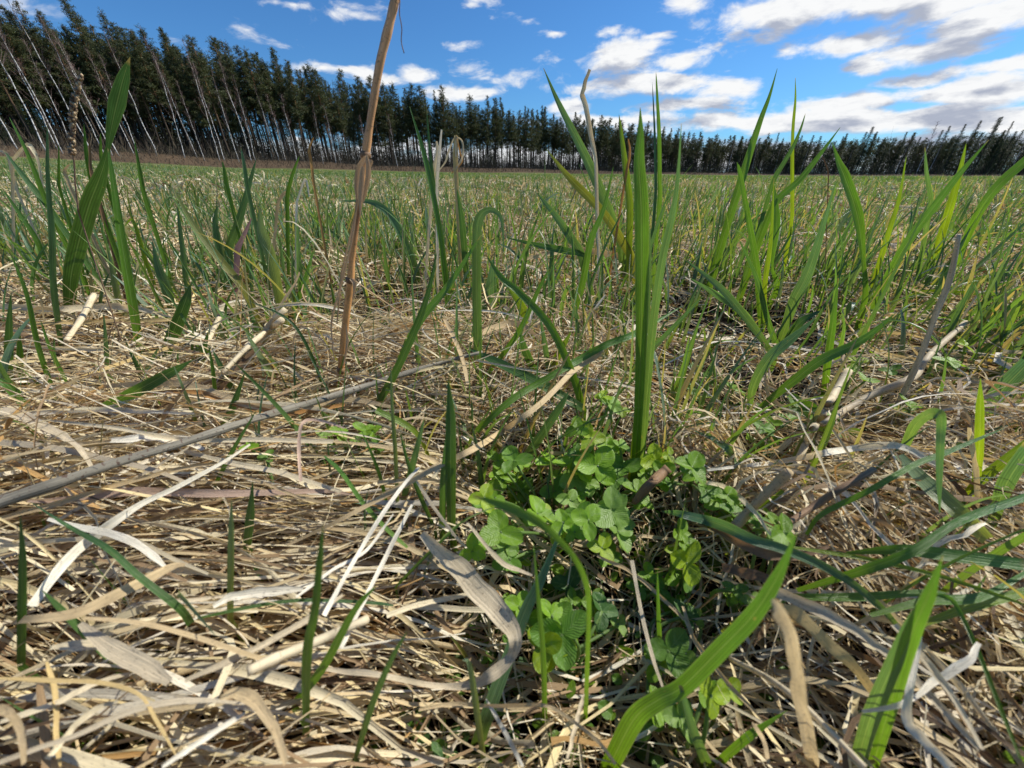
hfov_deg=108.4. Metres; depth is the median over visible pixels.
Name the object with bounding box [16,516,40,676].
grass shoot
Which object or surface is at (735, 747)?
grass shoot
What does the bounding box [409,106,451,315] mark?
grass shoot
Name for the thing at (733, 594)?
clover plant
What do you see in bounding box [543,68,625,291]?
grass shoot
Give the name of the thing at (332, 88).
pine tree
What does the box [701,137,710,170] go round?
pine tree
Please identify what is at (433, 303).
grass shoot
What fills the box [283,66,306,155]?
pine tree
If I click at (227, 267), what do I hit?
grass shoot
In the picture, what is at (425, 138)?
pine tree
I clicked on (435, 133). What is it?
pine tree
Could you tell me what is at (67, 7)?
pine tree
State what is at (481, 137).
pine tree
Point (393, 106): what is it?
pine tree
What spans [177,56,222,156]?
pine tree
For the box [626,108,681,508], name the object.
grass plant
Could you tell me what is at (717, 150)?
pine tree
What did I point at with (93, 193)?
grass shoot
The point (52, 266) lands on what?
grass shoot
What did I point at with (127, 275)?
grass shoot
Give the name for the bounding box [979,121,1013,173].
spruce tree
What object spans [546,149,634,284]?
grass shoot
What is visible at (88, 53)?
birch tree
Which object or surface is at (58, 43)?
birch tree
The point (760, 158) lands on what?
pine tree
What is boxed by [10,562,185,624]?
dry straw
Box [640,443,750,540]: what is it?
clover plant
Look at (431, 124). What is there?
pine tree
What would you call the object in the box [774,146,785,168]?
pine tree
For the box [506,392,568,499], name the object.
grass shoot
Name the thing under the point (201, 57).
pine tree
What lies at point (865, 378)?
clover plant
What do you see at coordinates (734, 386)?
clover plant
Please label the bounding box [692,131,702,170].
pine tree
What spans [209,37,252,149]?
pine tree
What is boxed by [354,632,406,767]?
grass shoot
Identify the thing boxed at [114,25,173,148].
pine tree
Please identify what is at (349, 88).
pine tree
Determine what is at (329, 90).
pine tree
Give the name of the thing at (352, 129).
pine tree
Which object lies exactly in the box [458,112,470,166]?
pine tree
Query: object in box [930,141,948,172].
pine tree
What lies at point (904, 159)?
spruce tree
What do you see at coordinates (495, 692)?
grass shoot
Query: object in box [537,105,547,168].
pine tree
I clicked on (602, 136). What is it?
pine tree
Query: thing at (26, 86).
birch tree
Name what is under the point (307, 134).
pine tree
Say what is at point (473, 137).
pine tree
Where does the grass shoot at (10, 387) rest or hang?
on the ground at (524, 729)
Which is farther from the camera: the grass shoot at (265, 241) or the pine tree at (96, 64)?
the pine tree at (96, 64)
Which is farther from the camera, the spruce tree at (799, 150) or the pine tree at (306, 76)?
the spruce tree at (799, 150)
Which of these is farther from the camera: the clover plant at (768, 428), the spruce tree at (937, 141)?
the spruce tree at (937, 141)
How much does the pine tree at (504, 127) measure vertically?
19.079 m
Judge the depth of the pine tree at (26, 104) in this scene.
59.53 m
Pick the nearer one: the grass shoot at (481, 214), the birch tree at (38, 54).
the grass shoot at (481, 214)
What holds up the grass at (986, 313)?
on the ground at (524, 729)
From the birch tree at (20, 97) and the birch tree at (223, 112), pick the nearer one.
the birch tree at (20, 97)
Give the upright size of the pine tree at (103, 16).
18.622 m
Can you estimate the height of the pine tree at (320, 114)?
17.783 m
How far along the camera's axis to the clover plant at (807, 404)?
0.27 m
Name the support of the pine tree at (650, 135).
on the ground at (524, 729)
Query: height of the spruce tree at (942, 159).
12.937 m
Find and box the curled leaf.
[297,531,521,689]
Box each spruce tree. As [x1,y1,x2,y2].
[0,117,16,143]
[14,99,42,147]
[28,101,52,147]
[268,129,276,156]
[726,139,740,172]
[738,139,746,166]
[749,147,755,171]
[752,139,766,170]
[771,140,783,172]
[780,142,790,172]
[789,135,802,173]
[798,135,814,173]
[809,136,821,168]
[815,148,827,172]
[821,143,831,170]
[830,133,847,173]
[830,136,844,173]
[849,132,867,169]
[850,127,873,173]
[860,132,877,170]
[864,139,884,173]
[874,144,888,173]
[884,132,907,173]
[893,132,915,173]
[900,137,921,170]
[909,143,927,172]
[918,130,943,172]
[923,125,950,172]
[934,136,953,173]
[937,124,966,170]
[948,120,981,171]
[963,117,1000,173]
[964,132,983,163]
[965,117,1002,172]
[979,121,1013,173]
[986,131,1017,173]
[993,130,1023,173]
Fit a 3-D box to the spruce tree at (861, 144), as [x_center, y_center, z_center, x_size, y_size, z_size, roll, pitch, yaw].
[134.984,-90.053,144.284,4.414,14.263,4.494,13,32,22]
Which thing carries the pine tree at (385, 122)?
on the ground at (524, 729)
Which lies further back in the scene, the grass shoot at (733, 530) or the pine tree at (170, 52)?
the pine tree at (170, 52)
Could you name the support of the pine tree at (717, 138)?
on the ground at (524, 729)
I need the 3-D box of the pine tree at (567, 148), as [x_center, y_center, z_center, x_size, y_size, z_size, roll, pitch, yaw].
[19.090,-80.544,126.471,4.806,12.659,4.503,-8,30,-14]
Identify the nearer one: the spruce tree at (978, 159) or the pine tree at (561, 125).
the spruce tree at (978, 159)
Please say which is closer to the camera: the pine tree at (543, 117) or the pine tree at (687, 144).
the pine tree at (543, 117)
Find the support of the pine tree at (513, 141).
on the ground at (524, 729)
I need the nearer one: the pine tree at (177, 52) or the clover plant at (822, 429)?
the clover plant at (822, 429)
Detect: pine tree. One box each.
[0,4,69,142]
[0,11,57,146]
[0,23,65,144]
[0,31,60,141]
[0,41,44,146]
[0,42,34,147]
[0,71,30,140]
[0,73,28,142]
[0,91,15,141]
[1,30,44,139]
[8,12,69,131]
[12,0,82,143]
[16,24,82,145]
[30,37,91,141]
[34,9,104,148]
[35,37,101,148]
[37,12,101,136]
[56,26,113,143]
[57,0,126,148]
[57,26,118,146]
[71,10,131,146]
[71,43,124,148]
[72,20,133,148]
[82,22,138,143]
[97,7,157,151]
[99,53,143,148]
[100,39,156,145]
[105,21,163,152]
[110,35,158,144]
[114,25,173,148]
[124,29,171,144]
[126,29,176,153]
[131,23,187,146]
[132,42,177,147]
[152,46,192,139]
[154,62,194,154]
[156,27,204,153]
[158,29,199,151]
[158,35,205,151]
[173,45,212,152]
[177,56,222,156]
[182,34,236,155]
[186,46,229,143]
[189,63,220,150]
[200,52,229,145]
[204,66,241,158]
[205,35,247,154]
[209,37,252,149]
[211,61,246,150]
[218,42,254,156]
[221,41,259,158]
[233,45,267,157]
[234,59,264,158]
[234,74,260,155]
[238,53,282,158]
[241,46,274,156]
[244,62,270,155]
[252,54,279,148]
[252,60,291,155]
[255,51,283,145]
[258,58,292,160]
[268,46,298,154]
[270,62,296,155]
[270,73,286,140]
[270,74,301,159]
[281,65,307,159]
[283,59,309,160]
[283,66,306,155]
[295,67,314,155]
[297,69,323,153]
[297,87,315,159]
[301,66,327,161]
[302,63,335,159]
[302,68,325,160]
[304,67,335,158]
[306,128,319,152]
[317,77,341,158]
[324,80,339,152]
[326,92,344,159]
[327,84,341,149]
[331,87,345,156]
[331,93,349,160]
[332,75,356,160]
[336,68,357,160]
[338,99,352,159]
[343,83,358,161]
[348,84,361,145]
[348,100,363,152]
[351,75,368,125]
[352,94,365,136]
[358,87,380,160]
[360,80,375,161]
[362,75,384,164]
[372,109,389,158]
[376,93,388,162]
[378,80,399,161]
[384,89,394,161]
[386,82,404,165]
[387,85,398,149]
[387,105,400,163]
[394,103,408,162]
[398,106,412,161]
[401,87,411,147]
[401,97,422,165]
[402,83,423,160]
[404,93,419,165]
[409,85,432,153]
[411,97,424,162]
[415,95,432,153]
[422,94,435,154]
[429,103,439,148]
[431,90,437,142]
[432,103,444,162]
[433,84,457,166]
[440,95,449,162]
[442,103,461,145]
[443,112,457,154]
[453,111,462,158]
[456,105,465,162]
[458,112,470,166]
[460,95,480,166]
[465,105,483,161]
[465,113,481,165]
[477,105,484,159]
[477,108,488,165]
[479,95,494,163]
[488,97,503,159]
[488,109,503,166]
[494,97,506,163]
[499,104,505,158]
[502,111,516,158]
[504,109,514,166]
[504,115,508,159]
[508,116,520,164]
[510,114,519,150]
[515,109,524,164]
[517,122,531,165]
[522,106,527,151]
[525,110,538,165]
[526,108,530,157]
[528,109,542,168]
[530,109,535,156]
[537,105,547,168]
[539,106,549,167]
[540,111,547,168]
[544,118,556,166]
[549,119,560,169]
[550,113,555,164]
[551,124,560,166]
[556,124,567,164]
[557,117,564,153]
[560,123,569,166]
[561,128,572,168]
[570,112,578,167]
[570,117,582,168]
[579,121,587,167]
[583,129,589,165]
[587,118,595,153]
[590,119,597,155]
[594,115,607,160]
[596,120,610,168]
[602,121,612,170]
[603,117,614,169]
[610,123,620,168]
[612,121,625,170]
[625,123,635,146]
[625,124,631,154]
[631,128,637,169]
[644,121,652,154]
[645,131,656,170]
[646,130,652,166]
[656,127,666,154]
[656,130,666,156]
[663,135,673,170]
[669,128,681,167]
[674,135,682,170]
[682,132,691,169]
[687,133,695,167]
[688,139,698,171]
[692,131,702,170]
[695,136,704,169]
[698,138,713,172]
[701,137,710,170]
[705,138,713,169]
[709,134,721,171]
[711,139,721,168]
[722,135,731,171]
[724,135,736,171]
[732,136,745,172]
[740,136,751,160]
[749,138,761,172]
[758,133,769,168]
[761,138,772,171]
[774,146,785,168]
[788,137,799,173]
[801,144,814,160]
[809,144,820,158]
[824,143,835,171]
[831,137,846,172]
[842,144,855,165]
[852,139,865,170]
[859,133,877,173]
[881,139,897,171]
[885,140,902,171]
[896,133,915,173]
[911,140,925,171]
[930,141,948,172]
[936,135,955,171]
[953,131,978,174]
[966,135,986,173]
[982,131,1005,170]
[996,136,1018,172]
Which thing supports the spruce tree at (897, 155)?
on the ground at (524, 729)
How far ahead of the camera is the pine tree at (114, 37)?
69.68 m
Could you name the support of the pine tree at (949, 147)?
on the ground at (524, 729)
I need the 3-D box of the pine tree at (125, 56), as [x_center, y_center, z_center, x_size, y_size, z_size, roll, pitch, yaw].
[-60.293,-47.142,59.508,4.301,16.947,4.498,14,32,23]
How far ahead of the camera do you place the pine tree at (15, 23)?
56.90 m
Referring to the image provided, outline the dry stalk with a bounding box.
[330,0,403,410]
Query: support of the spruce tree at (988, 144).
on the ground at (524, 729)
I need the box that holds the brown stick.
[779,467,876,525]
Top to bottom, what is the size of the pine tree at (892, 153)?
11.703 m
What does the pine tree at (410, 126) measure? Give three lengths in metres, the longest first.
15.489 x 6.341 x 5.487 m
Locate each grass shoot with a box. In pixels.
[0,378,29,405]
[4,294,17,384]
[9,250,66,413]
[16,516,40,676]
[31,502,194,626]
[45,125,75,366]
[62,57,129,335]
[100,360,192,406]
[108,150,148,358]
[152,241,181,333]
[159,283,191,367]
[173,188,262,326]
[224,160,255,299]
[227,498,249,644]
[243,481,265,581]
[257,206,289,326]
[301,526,322,737]
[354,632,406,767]
[367,253,436,438]
[375,408,432,472]
[390,367,404,537]
[392,236,480,400]
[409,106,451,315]
[445,378,457,551]
[467,520,564,757]
[468,348,585,411]
[472,207,503,394]
[473,496,590,734]
[475,306,681,432]
[486,255,586,420]
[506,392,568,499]
[508,238,584,304]
[533,542,546,722]
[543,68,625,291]
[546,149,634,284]
[600,533,796,767]
[660,510,900,626]
[701,70,776,307]
[712,711,785,767]
[736,128,839,315]
[779,78,795,279]
[796,493,1023,591]
[805,426,1008,535]
[820,278,838,401]
[832,143,868,341]
[846,544,1023,570]
[864,140,988,320]
[889,289,984,306]
[894,454,993,543]
[901,408,946,512]
[931,145,965,265]
[956,157,1023,268]
[968,378,984,510]
[971,442,1023,549]
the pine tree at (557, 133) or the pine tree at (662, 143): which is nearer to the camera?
the pine tree at (557, 133)
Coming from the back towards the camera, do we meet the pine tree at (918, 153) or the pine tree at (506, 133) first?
the pine tree at (918, 153)
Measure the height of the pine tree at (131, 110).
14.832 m
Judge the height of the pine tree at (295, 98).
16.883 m
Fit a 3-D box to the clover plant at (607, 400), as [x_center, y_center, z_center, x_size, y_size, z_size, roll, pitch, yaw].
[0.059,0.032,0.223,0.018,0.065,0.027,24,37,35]
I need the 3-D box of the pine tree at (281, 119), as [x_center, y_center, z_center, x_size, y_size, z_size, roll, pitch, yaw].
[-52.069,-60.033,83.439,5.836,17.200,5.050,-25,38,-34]
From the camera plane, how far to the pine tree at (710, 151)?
145.88 m
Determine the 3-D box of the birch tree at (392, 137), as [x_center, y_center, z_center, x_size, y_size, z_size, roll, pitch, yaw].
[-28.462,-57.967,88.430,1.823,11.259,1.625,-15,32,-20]
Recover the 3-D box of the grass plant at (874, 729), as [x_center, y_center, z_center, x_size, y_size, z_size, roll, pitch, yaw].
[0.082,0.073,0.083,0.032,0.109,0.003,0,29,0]
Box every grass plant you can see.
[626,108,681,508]
[683,163,896,418]
[852,556,942,767]
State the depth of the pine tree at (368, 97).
87.62 m
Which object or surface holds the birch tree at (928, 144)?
on the ground at (524, 729)
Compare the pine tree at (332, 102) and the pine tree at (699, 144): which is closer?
the pine tree at (332, 102)
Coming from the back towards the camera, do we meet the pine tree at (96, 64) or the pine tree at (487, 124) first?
the pine tree at (487, 124)
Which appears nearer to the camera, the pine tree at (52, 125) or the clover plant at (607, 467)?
the clover plant at (607, 467)
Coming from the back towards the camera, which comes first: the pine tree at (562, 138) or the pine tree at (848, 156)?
the pine tree at (848, 156)
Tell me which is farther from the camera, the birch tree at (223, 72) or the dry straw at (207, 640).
the birch tree at (223, 72)
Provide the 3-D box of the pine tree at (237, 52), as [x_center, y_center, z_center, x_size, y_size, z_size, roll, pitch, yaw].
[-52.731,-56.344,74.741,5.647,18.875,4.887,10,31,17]
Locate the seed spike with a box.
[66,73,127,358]
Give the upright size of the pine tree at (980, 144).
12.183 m
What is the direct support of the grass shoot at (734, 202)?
on the ground at (524, 729)
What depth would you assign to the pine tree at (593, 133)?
131.47 m
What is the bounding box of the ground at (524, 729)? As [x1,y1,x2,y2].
[0,137,1023,767]
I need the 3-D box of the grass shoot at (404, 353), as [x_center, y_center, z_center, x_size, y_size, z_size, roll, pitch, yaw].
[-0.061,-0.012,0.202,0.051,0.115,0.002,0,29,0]
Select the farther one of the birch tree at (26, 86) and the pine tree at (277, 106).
the pine tree at (277, 106)
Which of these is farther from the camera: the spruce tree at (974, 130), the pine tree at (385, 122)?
the spruce tree at (974, 130)
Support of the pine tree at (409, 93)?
on the ground at (524, 729)
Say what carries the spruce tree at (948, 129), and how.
on the ground at (524, 729)
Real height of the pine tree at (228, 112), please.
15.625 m
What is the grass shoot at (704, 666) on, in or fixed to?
on the ground at (524, 729)
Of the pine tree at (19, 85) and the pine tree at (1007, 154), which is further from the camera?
the pine tree at (1007, 154)
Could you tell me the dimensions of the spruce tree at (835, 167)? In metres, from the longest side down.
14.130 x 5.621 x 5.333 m
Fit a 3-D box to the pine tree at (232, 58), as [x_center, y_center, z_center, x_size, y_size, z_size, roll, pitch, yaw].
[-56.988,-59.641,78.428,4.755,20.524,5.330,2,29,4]
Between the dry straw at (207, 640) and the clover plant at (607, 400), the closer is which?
the dry straw at (207, 640)
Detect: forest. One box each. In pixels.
[0,21,266,156]
[237,63,609,168]
[593,130,1023,174]
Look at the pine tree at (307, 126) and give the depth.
80.71 m
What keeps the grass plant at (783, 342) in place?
on the ground at (524, 729)
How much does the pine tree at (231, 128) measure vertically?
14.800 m
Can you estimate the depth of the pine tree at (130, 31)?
65.59 m
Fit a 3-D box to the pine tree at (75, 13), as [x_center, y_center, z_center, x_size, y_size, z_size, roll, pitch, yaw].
[-72.836,-53.728,66.215,6.254,19.571,6.089,-4,30,-7]
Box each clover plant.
[238,442,288,516]
[315,422,384,509]
[459,445,580,572]
[502,564,626,691]
[556,416,653,566]
[594,390,630,446]
[625,562,670,621]
[639,599,703,740]
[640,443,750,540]
[654,529,700,627]
[662,676,742,767]
[683,361,721,398]
[709,581,757,632]
[726,381,746,413]
[726,508,795,613]
[746,415,782,460]
[778,393,817,433]
[812,411,859,462]
[838,356,879,416]
[864,351,901,386]
[888,393,933,450]
[932,337,974,385]
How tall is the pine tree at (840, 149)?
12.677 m
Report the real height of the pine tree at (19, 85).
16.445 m
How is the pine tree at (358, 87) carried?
on the ground at (524, 729)
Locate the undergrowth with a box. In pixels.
[136,120,618,170]
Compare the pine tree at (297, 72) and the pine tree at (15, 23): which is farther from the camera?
the pine tree at (297, 72)
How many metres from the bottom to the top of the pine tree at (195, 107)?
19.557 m
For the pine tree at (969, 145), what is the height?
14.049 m
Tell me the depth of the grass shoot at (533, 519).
0.06 m
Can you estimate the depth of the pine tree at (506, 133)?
114.23 m
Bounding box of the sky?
[0,0,1023,173]
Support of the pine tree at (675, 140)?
on the ground at (524, 729)
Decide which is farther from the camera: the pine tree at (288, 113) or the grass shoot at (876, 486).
the pine tree at (288, 113)
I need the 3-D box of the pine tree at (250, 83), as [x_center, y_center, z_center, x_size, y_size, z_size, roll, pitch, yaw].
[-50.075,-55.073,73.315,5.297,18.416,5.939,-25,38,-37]
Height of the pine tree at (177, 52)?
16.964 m
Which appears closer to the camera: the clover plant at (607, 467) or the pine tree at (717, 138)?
the clover plant at (607, 467)
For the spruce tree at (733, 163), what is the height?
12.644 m
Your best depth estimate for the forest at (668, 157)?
153.16 m
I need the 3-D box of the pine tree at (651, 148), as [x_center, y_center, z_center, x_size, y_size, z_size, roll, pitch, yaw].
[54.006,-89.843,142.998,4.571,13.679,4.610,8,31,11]
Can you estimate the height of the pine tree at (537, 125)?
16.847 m
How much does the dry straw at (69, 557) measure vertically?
0.006 m
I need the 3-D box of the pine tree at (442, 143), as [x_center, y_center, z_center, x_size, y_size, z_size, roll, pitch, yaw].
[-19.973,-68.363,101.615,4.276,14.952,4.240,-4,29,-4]
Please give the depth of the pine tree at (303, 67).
92.54 m
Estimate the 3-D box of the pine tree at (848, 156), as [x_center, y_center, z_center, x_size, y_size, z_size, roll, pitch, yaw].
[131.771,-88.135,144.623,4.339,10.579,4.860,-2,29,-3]
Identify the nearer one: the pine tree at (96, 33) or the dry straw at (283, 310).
the dry straw at (283, 310)
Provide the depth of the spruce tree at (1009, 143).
128.98 m
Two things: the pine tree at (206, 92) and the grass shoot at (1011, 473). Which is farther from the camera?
the pine tree at (206, 92)
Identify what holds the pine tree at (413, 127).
on the ground at (524, 729)
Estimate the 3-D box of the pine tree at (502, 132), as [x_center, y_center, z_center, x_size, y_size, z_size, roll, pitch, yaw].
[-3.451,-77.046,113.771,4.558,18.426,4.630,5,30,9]
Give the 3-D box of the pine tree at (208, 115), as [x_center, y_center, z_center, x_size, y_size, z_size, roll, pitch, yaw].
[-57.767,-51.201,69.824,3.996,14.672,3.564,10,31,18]
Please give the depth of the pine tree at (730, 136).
151.79 m
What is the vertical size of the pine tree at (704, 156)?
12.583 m
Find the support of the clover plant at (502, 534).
on the ground at (524, 729)
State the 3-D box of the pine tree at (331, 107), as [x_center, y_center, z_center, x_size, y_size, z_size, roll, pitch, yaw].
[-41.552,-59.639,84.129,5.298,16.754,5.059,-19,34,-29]
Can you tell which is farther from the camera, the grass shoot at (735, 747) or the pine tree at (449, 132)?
the pine tree at (449, 132)
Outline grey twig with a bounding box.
[0,351,482,508]
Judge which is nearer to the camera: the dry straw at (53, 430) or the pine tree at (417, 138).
the dry straw at (53, 430)
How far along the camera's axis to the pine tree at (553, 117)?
138.08 m
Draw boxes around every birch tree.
[0,23,63,153]
[0,26,57,149]
[0,47,45,150]
[0,119,17,148]
[7,0,87,144]
[21,38,66,133]
[38,14,103,151]
[47,26,118,154]
[57,39,111,154]
[86,46,133,153]
[96,26,156,155]
[100,56,137,150]
[143,36,196,155]
[152,49,184,157]
[176,81,204,159]
[183,38,219,159]
[192,63,224,160]
[211,68,238,159]
[217,59,251,161]
[234,73,254,158]
[254,87,278,159]
[265,94,285,160]
[280,94,296,159]
[311,99,323,163]
[323,104,335,161]
[388,114,397,166]
[916,121,937,173]
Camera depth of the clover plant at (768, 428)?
0.23 m
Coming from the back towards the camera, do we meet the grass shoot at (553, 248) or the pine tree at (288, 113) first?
the pine tree at (288, 113)
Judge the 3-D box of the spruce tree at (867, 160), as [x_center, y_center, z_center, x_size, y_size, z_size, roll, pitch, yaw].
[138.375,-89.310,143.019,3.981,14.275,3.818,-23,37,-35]
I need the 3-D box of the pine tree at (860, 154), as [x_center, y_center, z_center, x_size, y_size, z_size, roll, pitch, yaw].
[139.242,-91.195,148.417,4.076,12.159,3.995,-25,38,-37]
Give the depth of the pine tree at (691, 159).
149.73 m
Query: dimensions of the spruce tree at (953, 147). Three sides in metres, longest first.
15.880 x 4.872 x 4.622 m
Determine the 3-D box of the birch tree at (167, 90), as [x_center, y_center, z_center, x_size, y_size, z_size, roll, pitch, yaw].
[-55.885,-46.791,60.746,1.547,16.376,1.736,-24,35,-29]
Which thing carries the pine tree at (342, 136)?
on the ground at (524, 729)
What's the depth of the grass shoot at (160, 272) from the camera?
0.40 m
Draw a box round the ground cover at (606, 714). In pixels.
[76,288,1015,767]
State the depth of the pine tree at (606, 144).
133.61 m
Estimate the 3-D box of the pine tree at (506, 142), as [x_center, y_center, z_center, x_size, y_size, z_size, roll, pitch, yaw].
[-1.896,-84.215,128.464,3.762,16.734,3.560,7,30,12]
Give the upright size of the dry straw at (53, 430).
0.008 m
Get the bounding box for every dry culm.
[580,69,600,315]
[632,465,671,504]
[731,468,793,527]
[882,234,961,426]
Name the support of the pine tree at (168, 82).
on the ground at (524, 729)
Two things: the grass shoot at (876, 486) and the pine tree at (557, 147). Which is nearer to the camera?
the grass shoot at (876, 486)
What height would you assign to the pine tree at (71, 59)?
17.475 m
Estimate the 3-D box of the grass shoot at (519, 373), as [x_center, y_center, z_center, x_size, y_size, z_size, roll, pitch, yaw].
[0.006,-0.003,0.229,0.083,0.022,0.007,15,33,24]
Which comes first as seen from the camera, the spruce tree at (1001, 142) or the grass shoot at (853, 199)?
the grass shoot at (853, 199)
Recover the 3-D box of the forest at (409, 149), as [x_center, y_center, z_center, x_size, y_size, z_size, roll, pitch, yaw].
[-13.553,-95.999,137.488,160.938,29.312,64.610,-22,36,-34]
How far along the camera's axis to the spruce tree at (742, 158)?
151.76 m
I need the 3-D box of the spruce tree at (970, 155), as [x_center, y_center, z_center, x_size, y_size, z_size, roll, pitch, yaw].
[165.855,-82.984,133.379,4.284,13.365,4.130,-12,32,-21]
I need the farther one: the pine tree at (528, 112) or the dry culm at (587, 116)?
the pine tree at (528, 112)
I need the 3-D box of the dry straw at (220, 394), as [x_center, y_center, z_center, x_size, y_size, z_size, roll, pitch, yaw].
[-0.150,0.007,0.199,0.181,0.009,0.016,4,30,6]
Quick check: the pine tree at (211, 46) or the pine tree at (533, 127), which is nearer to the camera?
the pine tree at (211, 46)
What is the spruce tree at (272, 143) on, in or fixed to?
on the ground at (524, 729)
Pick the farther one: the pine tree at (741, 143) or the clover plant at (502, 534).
the pine tree at (741, 143)
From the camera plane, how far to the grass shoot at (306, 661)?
0.08 m
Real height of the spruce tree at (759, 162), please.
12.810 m
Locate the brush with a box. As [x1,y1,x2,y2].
[0,94,1023,175]
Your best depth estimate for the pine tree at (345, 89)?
86.62 m
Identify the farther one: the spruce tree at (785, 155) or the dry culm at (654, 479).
the spruce tree at (785, 155)
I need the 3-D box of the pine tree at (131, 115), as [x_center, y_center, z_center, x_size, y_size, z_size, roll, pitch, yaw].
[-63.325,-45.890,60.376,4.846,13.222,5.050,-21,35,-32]
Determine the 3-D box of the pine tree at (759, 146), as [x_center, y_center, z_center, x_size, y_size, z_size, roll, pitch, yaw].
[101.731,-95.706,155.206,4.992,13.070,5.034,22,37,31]
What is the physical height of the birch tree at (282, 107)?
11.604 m
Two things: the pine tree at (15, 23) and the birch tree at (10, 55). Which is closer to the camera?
the birch tree at (10, 55)
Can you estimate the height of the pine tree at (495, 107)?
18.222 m
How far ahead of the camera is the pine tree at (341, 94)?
85.94 m
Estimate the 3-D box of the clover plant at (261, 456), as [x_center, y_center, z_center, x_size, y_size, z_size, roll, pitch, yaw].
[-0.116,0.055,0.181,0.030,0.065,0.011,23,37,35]
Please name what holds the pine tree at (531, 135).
on the ground at (524, 729)
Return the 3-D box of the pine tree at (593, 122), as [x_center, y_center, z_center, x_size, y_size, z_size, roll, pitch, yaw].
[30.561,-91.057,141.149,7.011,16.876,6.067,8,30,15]
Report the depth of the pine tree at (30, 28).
51.23 m
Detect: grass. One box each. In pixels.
[0,75,1023,767]
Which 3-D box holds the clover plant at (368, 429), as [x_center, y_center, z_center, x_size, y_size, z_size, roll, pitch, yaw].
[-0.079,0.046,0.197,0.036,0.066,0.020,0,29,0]
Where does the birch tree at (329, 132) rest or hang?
on the ground at (524, 729)
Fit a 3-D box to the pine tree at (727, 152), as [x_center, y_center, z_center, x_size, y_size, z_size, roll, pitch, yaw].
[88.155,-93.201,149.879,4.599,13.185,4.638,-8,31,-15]
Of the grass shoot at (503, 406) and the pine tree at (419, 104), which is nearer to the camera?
the grass shoot at (503, 406)
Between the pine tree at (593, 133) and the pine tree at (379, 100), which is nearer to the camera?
the pine tree at (379, 100)
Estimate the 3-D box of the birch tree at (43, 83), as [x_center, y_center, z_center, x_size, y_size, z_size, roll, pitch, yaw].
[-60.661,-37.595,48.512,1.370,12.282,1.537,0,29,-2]
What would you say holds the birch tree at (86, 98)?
on the ground at (524, 729)
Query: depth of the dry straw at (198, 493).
0.14 m
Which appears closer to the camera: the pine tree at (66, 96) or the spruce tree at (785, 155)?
the pine tree at (66, 96)
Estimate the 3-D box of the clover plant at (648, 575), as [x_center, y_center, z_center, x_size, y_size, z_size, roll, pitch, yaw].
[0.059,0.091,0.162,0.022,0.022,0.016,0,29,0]
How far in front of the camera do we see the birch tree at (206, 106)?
63.06 m
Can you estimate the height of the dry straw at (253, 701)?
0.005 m
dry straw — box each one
[0,303,169,316]
[0,407,92,466]
[0,698,244,764]
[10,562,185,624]
[27,444,249,606]
[27,487,351,502]
[47,518,165,566]
[63,293,96,342]
[77,621,171,685]
[82,616,319,667]
[103,380,390,409]
[213,586,302,607]
[220,687,287,765]
[244,307,287,345]
[247,615,369,676]
[287,342,602,545]
[297,418,344,481]
[387,593,467,617]
[419,701,615,764]
[527,247,617,259]
[707,442,935,470]
[728,656,866,767]
[771,599,819,767]
[775,588,978,750]
[783,604,873,692]
[791,368,852,469]
[819,320,968,426]
[861,642,981,712]
[901,637,956,767]
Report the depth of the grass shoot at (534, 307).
0.20 m
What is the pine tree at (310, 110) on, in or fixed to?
on the ground at (524, 729)
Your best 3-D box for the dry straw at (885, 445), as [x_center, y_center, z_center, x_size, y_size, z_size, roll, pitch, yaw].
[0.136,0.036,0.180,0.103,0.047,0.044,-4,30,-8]
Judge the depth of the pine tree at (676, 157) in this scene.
147.15 m
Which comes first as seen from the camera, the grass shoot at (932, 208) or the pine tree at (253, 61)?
the grass shoot at (932, 208)
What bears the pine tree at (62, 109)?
on the ground at (524, 729)
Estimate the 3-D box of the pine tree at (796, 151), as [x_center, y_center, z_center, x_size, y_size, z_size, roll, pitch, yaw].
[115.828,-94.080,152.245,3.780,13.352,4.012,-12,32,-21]
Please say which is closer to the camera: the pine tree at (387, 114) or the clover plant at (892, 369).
the clover plant at (892, 369)
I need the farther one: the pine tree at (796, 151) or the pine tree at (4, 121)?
the pine tree at (796, 151)
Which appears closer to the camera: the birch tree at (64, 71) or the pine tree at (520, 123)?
the birch tree at (64, 71)
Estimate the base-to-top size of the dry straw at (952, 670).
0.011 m
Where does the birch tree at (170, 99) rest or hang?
on the ground at (524, 729)
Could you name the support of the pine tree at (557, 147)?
on the ground at (524, 729)
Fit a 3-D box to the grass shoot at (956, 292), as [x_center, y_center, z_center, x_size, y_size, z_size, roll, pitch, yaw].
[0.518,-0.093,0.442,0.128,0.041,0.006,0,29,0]
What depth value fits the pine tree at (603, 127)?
132.64 m
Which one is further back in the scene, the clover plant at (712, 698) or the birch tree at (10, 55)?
the birch tree at (10, 55)
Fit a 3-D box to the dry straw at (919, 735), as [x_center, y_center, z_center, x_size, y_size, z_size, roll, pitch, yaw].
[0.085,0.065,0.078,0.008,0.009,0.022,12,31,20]

